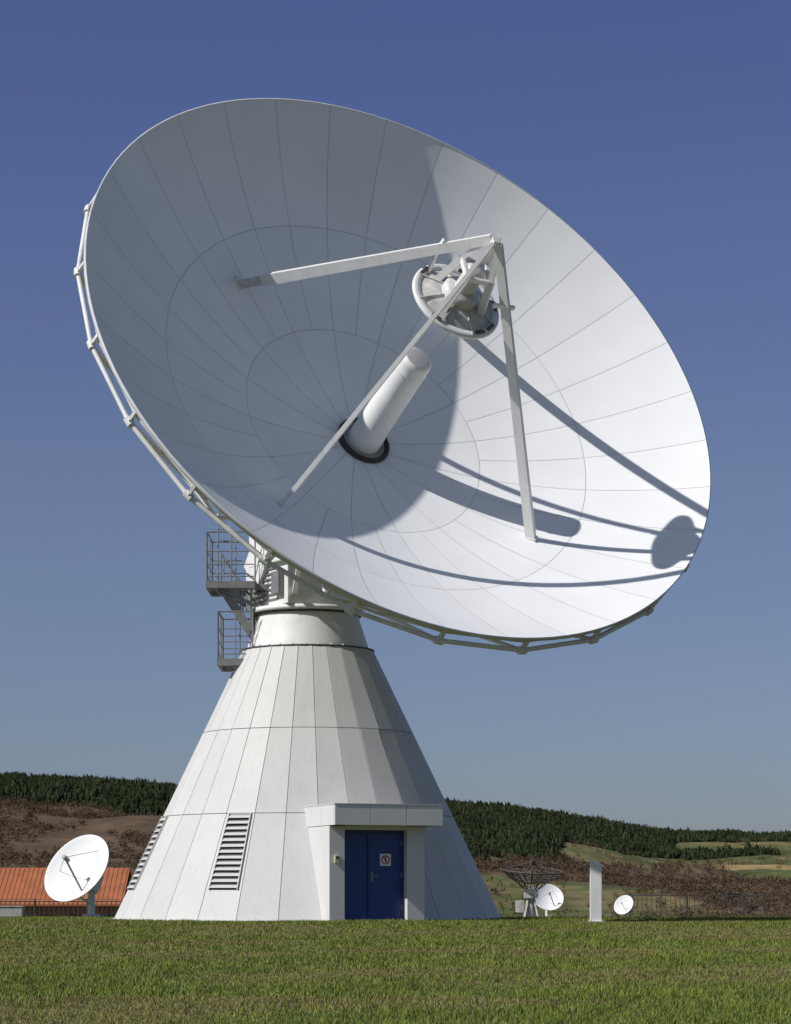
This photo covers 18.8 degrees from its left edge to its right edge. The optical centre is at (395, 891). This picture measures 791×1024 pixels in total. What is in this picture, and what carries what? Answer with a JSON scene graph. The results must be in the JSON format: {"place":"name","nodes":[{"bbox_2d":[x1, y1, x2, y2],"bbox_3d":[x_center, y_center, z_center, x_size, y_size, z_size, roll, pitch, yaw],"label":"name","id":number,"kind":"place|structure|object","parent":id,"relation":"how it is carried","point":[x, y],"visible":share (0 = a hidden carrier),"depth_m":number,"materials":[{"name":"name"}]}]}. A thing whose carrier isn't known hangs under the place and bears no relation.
{"place":"outdoors","nodes":[
{"label":"outdoors","id":0,"kind":"place"},
{"bbox_2d":[195,646,393,919],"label":"panel seams","id":1,"kind":"object","parent":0,"point":[290,758],"visible":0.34,"depth_m":53.38,"materials":[{"name":"grey metal"}]},
{"bbox_2d":[0,914,790,1023],"bbox_3d":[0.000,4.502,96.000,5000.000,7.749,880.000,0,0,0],"label":"ground","id":2,"kind":"structure","parent":0,"point":[322,1014],"depth_m":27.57,"materials":[{"name":"green plant"}]},
{"bbox_2d":[0,906,25,916],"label":"equipment cabinet","id":3,"kind":"object","parent":2,"relation":"on","point":[17,911],"visible":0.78,"depth_m":77.75,"materials":[{"name":"metal"}]},
{"bbox_2d":[0,899,121,916],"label":"metal fence","id":4,"kind":"object","parent":2,"relation":"on","point":[34,901],"visible":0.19,"depth_m":110.94,"materials":[{"name":"metal"}]},
{"bbox_2d":[0,867,131,916],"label":"barn building","id":5,"kind":"structure","parent":2,"relation":"on","point":[21,884],"depth_m":150.06,"materials":[{"name":"orange tile"}]},
{"bbox_2d":[44,835,108,916],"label":"satellite dish","id":6,"kind":"object","parent":2,"relation":"on","point":[76,868],"visible":0.95,"depth_m":76.34,"materials":[{"name":"white paint"}]},
{"bbox_2d":[115,645,500,920],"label":"base cladding","id":7,"kind":"structure","parent":2,"relation":"on","point":[228,768],"depth_m":53.58,"materials":[{"name":"white metal"}]},
{"bbox_2d":[127,812,251,889],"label":"louvre vents","id":8,"kind":"object","parent":7,"relation":"attached to","point":[232,846],"visible":1,"depth_m":52.60,"materials":[{"name":"white metal"}]},
{"bbox_2d":[241,603,374,651],"bbox_3d":[-2.050,-6.105,56.000,3.120,0.990,3.120,0,0,0],"label":"azimuth collar","id":9,"kind":"object","parent":7,"relation":"on","point":[312,624],"visible":0.69,"depth_m":54.85,"materials":[{"name":"white metal"}]},
{"bbox_2d":[244,537,365,610],"bbox_3d":[-2.105,-8.076,56.092,2.600,2.932,2.686,0,0,-31],"label":"azimuth head","id":10,"kind":"object","parent":9,"relation":"on","point":[304,594],"visible":0.12,"depth_m":55.11},
{"bbox_2d":[206,527,267,671],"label":"service platforms","id":11,"kind":"object","parent":10,"relation":"attached to","point":[232,593],"visible":0.76,"depth_m":55.48,"materials":[{"name":"metal"}]},
{"bbox_2d":[253,568,283,603],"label":"head side louvres","id":12,"kind":"object","parent":10,"relation":"attached to","point":[277,582],"visible":0.79,"depth_m":54.92,"materials":[{"name":"metal"}]},
{"bbox_2d":[292,569,300,593],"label":"elevation drive","id":13,"kind":"structure","parent":10,"relation":"attached to","point":[295,585],"depth_m":54.09,"materials":[{"name":"paint"}]},
{"bbox_2d":[74,194,689,653],"bbox_3d":[0.105,-11.491,52.365,15.183,13.232,8.629,0,0,-29],"label":"backup truss","id":14,"kind":"object","parent":10,"relation":"on","point":[202,504],"visible":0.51,"depth_m":48.06,"materials":[{"name":"metal"}]},
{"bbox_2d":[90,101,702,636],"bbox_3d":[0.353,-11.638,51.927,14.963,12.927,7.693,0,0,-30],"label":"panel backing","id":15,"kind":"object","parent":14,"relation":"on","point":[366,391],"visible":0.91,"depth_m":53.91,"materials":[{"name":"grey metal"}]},
{"bbox_2d":[234,234,537,541],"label":"subreflector struts","id":16,"kind":"object","parent":15,"relation":"attached to","point":[316,270],"visible":0.86,"depth_m":50.70,"materials":[{"name":"white metal"}]},
{"bbox_2d":[427,238,514,310],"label":"strut brackets","id":17,"kind":"object","parent":16,"relation":"attached to","point":[431,265],"visible":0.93,"depth_m":50.19,"materials":[{"name":"white metal"}]},
{"bbox_2d":[412,246,498,338],"bbox_3d":[1.278,-12.584,50.272,1.864,1.935,2.142,0,0,0],"label":"subreflector","id":18,"kind":"object","parent":17,"relation":"attached to","point":[468,311],"visible":0.95,"depth_m":50.21,"materials":[{"name":"white metal"}]},
{"bbox_2d":[86,99,709,637],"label":"reflector panels","id":19,"kind":"object","parent":15,"relation":"attached to","point":[324,185],"visible":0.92,"depth_m":54.00,"materials":[{"name":"white metal"}]},
{"bbox_2d":[83,98,710,640],"bbox_3d":[0.332,-11.635,51.946,15.000,13.048,7.777,0,0,-35],"label":"reflector rim and back","id":20,"kind":"object","parent":14,"relation":"attached to","point":[243,526],"visible":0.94,"depth_m":47.86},
{"bbox_2d":[337,418,389,463],"bbox_3d":[-0.718,-10.198,54.057,1.280,1.142,0.732,0,0,-32],"label":"feed seal ring","id":21,"kind":"object","parent":20,"relation":"attached to","point":[348,449],"visible":0.66,"depth_m":53.73,"materials":[{"name":"black rubber"}]},
{"bbox_2d":[340,423,386,462],"bbox_3d":[-0.719,-10.205,54.056,1.279,1.106,0.644,0,0,-32],"label":"hub plate","id":22,"kind":"object","parent":20,"relation":"attached to","point":[379,452],"visible":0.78,"depth_m":53.94,"materials":[{"name":"grey metal"}]},
{"bbox_2d":[348,347,430,453],"bbox_3d":[-0.136,-10.872,53.039,0.776,2.017,2.756,0,0,-30],"label":"feed horn","id":23,"kind":"object","parent":22,"relation":"on","point":[373,425],"visible":0.73,"depth_m":52.83,"materials":[{"name":"white metal"}]},
{"bbox_2d":[407,348,429,367],"bbox_3d":[0.498,-11.612,51.974,0.559,0.484,0.282,0,0,-33],"label":"feed window","id":24,"kind":"structure","parent":23,"relation":"attached to","point":[418,357],"depth_m":51.94,"materials":[{"name":"white plastic"}]},
{"bbox_2d":[308,826,423,920],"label":"entrance walls","id":25,"kind":"structure","parent":2,"relation":"on","point":[327,843],"depth_m":51.62,"materials":[{"name":"white paint"}]},
{"bbox_2d":[334,855,338,862],"bbox_3d":[-1.252,-0.700,51.046,0.100,0.160,0.063,0,0,-20],"label":"intercom box","id":26,"kind":"object","parent":25,"relation":"attached to","point":[336,858],"visible":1,"depth_m":51.02,"materials":[{"name":"beige plastic"}]},
{"bbox_2d":[339,825,406,829],"bbox_3d":[-0.479,-1.389,51.560,1.420,0.117,0.380,0,0,-20],"label":"door lintel","id":27,"kind":"structure","parent":25,"relation":"on","point":[375,827],"depth_m":51.38,"materials":[{"name":"white metal"}]},
{"bbox_2d":[304,804,442,826],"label":"canopy fascia","id":28,"kind":"structure","parent":25,"relation":"on","point":[373,814],"depth_m":51.11,"materials":[{"name":"white metal"}]},
{"bbox_2d":[304,803,443,806],"bbox_3d":[-0.515,-1.871,52.136,2.480,0.017,2.310,0,0,-20],"label":"canopy flashing","id":29,"kind":"object","parent":28,"relation":"on","point":[374,804],"visible":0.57,"depth_m":51.12,"materials":[{"name":"grey metal"}]},
{"bbox_2d":[345,830,403,919],"bbox_3d":[-0.466,-0.320,51.522,1.418,2.020,0.400,0,0,-20],"label":"entrance door","id":30,"kind":"structure","parent":25,"relation":"in","point":[374,889],"depth_m":51.60,"materials":[{"name":"blue metal"}]},
{"bbox_2d":[380,854,390,865],"bbox_3d":[-0.217,-0.690,51.688,0.250,0.260,0.009,0,0,-20],"label":"prohibition sign","id":31,"kind":"object","parent":30,"relation":"attached to","point":[385,859],"visible":1,"depth_m":51.69,"materials":[{"name":"white plastic"}]},
{"bbox_2d":[500,860,563,917],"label":"lattice dish antenna","id":32,"kind":"object","parent":2,"relation":"on","point":[530,895],"visible":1,"depth_m":88.78,"materials":[{"name":"paint"}]},
{"bbox_2d":[535,884,563,916],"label":"satellite dish","id":33,"kind":"object","parent":2,"relation":"on","point":[550,898],"visible":0.88,"depth_m":96.13,"materials":[{"name":"white paint"}]},
{"bbox_2d":[588,860,603,921],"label":"information pillar","id":34,"kind":"structure","parent":2,"relation":"on","point":[595,891],"depth_m":49.92,"materials":[{"name":"white metal"}]},
{"bbox_2d":[614,895,632,916],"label":"satellite dish","id":35,"kind":"object","parent":2,"relation":"on","point":[623,904],"visible":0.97,"depth_m":99.09,"materials":[{"name":"white paint"}]},
{"bbox_2d":[500,903,790,916],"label":"bare tree row","id":36,"kind":"object","parent":2,"relation":"on","point":[699,910],"visible":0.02,"depth_m":415.70,"materials":[{"name":"brown plant"}]},
{"bbox_2d":[629,893,790,916],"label":"metal fence","id":37,"kind":"object","parent":2,"relation":"on","point":[687,895],"visible":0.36,"depth_m":111.94,"materials":[{"name":"metal"}]},
{"bbox_2d":[0,784,790,916],"bbox_3d":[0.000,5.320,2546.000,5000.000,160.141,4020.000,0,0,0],"label":"hills","id":38,"kind":"structure","parent":0,"point":[577,895],"depth_m":1025.07,"materials":[{"name":"brown soil"}]},
{"bbox_2d":[0,771,790,862],"bbox_3d":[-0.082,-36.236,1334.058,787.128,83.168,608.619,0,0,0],"label":"conifer forest","id":39,"kind":"object","parent":38,"relation":"on","point":[494,826],"visible":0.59,"depth_m":1354.73,"materials":[{"name":"green plant"}]},
{"bbox_2d":[0,796,790,916],"bbox_3d":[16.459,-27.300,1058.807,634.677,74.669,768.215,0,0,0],"label":"bare woodland","id":40,"kind":"object","parent":38,"relation":"on","point":[683,886],"visible":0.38,"depth_m":967.74,"materials":[{"name":"brown plant"}]},
{"bbox_2d":[0,0,790,832],"label":"sky","id":41,"kind":"structure","parent":0,"point":[659,131],"materials":[{"name":"blue"}]}
]}

